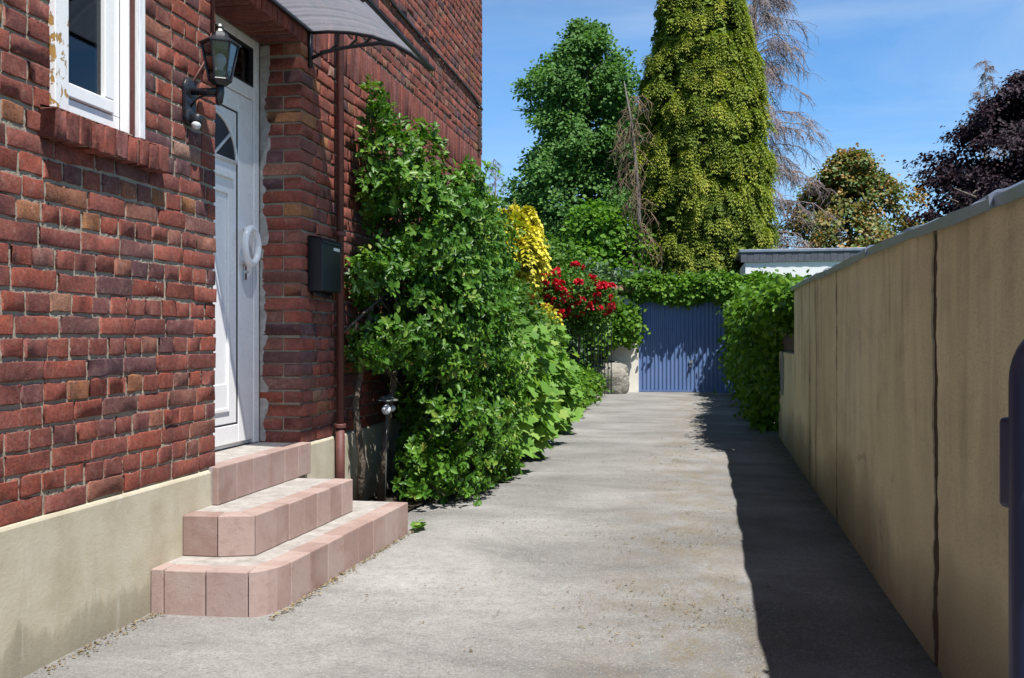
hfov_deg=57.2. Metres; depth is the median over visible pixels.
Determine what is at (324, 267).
mailbox
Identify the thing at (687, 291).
garage ivy
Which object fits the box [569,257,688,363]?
bluish shrub
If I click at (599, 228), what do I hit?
green shrub
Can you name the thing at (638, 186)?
dead tree
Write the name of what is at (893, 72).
sky
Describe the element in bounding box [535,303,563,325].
yellow shrub
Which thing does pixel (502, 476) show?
weed
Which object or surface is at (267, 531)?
entrance steps
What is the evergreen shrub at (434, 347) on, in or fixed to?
on the soil bed
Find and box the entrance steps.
[151,442,407,617]
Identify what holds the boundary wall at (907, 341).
on the ground at (409, 510)
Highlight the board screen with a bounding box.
[782,333,793,351]
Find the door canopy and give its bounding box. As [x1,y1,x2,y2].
[268,0,434,71]
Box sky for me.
[481,0,1023,248]
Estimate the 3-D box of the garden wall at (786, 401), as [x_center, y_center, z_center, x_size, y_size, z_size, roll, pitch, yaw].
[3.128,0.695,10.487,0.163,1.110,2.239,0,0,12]
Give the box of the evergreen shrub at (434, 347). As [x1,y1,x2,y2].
[344,73,534,506]
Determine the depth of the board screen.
10.61 m
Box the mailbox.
[308,235,341,298]
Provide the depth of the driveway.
4.50 m
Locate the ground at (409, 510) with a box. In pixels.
[216,392,728,512]
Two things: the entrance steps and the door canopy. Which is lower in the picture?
the entrance steps
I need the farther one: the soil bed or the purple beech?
the purple beech
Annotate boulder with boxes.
[586,359,628,393]
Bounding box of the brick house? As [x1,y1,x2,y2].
[0,0,482,677]
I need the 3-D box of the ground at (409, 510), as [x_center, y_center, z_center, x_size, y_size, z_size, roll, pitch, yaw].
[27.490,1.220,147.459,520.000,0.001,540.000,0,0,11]
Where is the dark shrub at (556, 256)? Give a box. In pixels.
[533,229,607,364]
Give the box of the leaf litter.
[326,396,910,677]
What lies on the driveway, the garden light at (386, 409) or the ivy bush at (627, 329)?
the ivy bush at (627, 329)
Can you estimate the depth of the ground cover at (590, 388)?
16.71 m
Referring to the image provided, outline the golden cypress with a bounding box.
[625,0,780,275]
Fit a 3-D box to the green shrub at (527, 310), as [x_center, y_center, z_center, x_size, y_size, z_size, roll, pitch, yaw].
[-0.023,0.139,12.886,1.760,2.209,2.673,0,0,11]
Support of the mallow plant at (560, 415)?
on the driveway
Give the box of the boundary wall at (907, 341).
[791,180,1023,677]
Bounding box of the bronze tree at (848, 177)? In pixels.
[773,142,930,248]
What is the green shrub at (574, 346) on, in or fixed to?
on the soil bed
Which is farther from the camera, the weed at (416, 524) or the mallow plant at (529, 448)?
the mallow plant at (529, 448)
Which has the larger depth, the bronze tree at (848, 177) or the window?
the bronze tree at (848, 177)
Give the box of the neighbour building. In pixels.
[734,247,865,276]
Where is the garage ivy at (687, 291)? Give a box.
[618,267,769,309]
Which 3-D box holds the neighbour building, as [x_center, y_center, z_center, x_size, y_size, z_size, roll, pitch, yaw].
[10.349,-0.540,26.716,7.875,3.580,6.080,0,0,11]
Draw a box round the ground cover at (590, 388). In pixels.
[562,359,613,415]
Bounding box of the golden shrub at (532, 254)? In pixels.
[487,198,551,300]
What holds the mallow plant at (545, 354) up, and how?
on the driveway
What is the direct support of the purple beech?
on the ground at (409, 510)
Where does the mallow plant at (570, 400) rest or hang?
on the soil bed
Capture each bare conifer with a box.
[486,159,506,208]
[951,60,1008,204]
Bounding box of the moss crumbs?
[35,530,414,673]
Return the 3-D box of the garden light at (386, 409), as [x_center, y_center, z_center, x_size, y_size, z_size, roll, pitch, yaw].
[-0.881,0.825,6.644,0.166,0.851,0.165,0,0,-36]
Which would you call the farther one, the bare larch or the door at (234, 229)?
the bare larch
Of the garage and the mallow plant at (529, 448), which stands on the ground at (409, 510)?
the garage
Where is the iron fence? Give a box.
[560,318,611,396]
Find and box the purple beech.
[893,69,1023,224]
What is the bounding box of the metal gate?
[1000,339,1023,677]
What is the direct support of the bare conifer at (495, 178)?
on the ground at (409, 510)
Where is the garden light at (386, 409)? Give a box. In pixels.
[376,395,397,501]
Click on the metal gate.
(1012, 462)
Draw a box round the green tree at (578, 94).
[495,16,644,252]
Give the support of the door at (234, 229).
in the brick house
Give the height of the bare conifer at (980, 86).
12.600 m
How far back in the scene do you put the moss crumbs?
4.11 m
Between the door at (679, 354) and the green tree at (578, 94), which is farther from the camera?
the green tree at (578, 94)
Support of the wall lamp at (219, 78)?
attached to the brick house
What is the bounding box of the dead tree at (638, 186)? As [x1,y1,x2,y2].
[607,82,662,271]
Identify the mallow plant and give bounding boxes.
[480,331,540,470]
[501,317,557,457]
[514,321,577,441]
[549,347,585,432]
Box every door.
[213,87,261,446]
[639,300,734,392]
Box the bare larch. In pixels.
[747,0,848,248]
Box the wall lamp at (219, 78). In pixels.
[182,23,241,129]
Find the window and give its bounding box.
[37,0,168,173]
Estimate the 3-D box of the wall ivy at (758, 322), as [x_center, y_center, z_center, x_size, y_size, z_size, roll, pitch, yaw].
[4.142,0.037,15.647,1.502,2.710,13.610,0,0,13]
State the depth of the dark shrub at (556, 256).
24.41 m
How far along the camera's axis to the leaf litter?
4.57 m
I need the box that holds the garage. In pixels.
[604,285,734,392]
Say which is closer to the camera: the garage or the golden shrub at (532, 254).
the golden shrub at (532, 254)
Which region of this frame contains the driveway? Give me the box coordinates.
[23,392,942,677]
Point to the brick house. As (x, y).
(170, 324)
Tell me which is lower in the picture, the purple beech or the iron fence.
the iron fence
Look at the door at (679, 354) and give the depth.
21.18 m
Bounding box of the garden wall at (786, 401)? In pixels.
[779,351,793,458]
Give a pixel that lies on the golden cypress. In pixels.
(703, 88)
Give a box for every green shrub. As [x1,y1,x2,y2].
[494,274,574,358]
[517,294,596,365]
[559,192,662,284]
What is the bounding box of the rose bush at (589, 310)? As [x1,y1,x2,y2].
[529,261,623,363]
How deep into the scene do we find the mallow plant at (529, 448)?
8.38 m
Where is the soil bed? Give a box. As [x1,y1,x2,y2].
[365,404,583,509]
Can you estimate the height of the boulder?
0.952 m
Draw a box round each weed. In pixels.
[410,518,426,527]
[491,470,511,481]
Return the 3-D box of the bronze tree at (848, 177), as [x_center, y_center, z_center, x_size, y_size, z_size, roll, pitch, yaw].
[12.181,-2.910,33.895,6.115,8.309,7.007,0,0,11]
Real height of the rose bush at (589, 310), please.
2.665 m
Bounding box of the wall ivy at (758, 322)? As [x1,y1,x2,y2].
[714,269,811,432]
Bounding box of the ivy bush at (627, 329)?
[561,297,650,366]

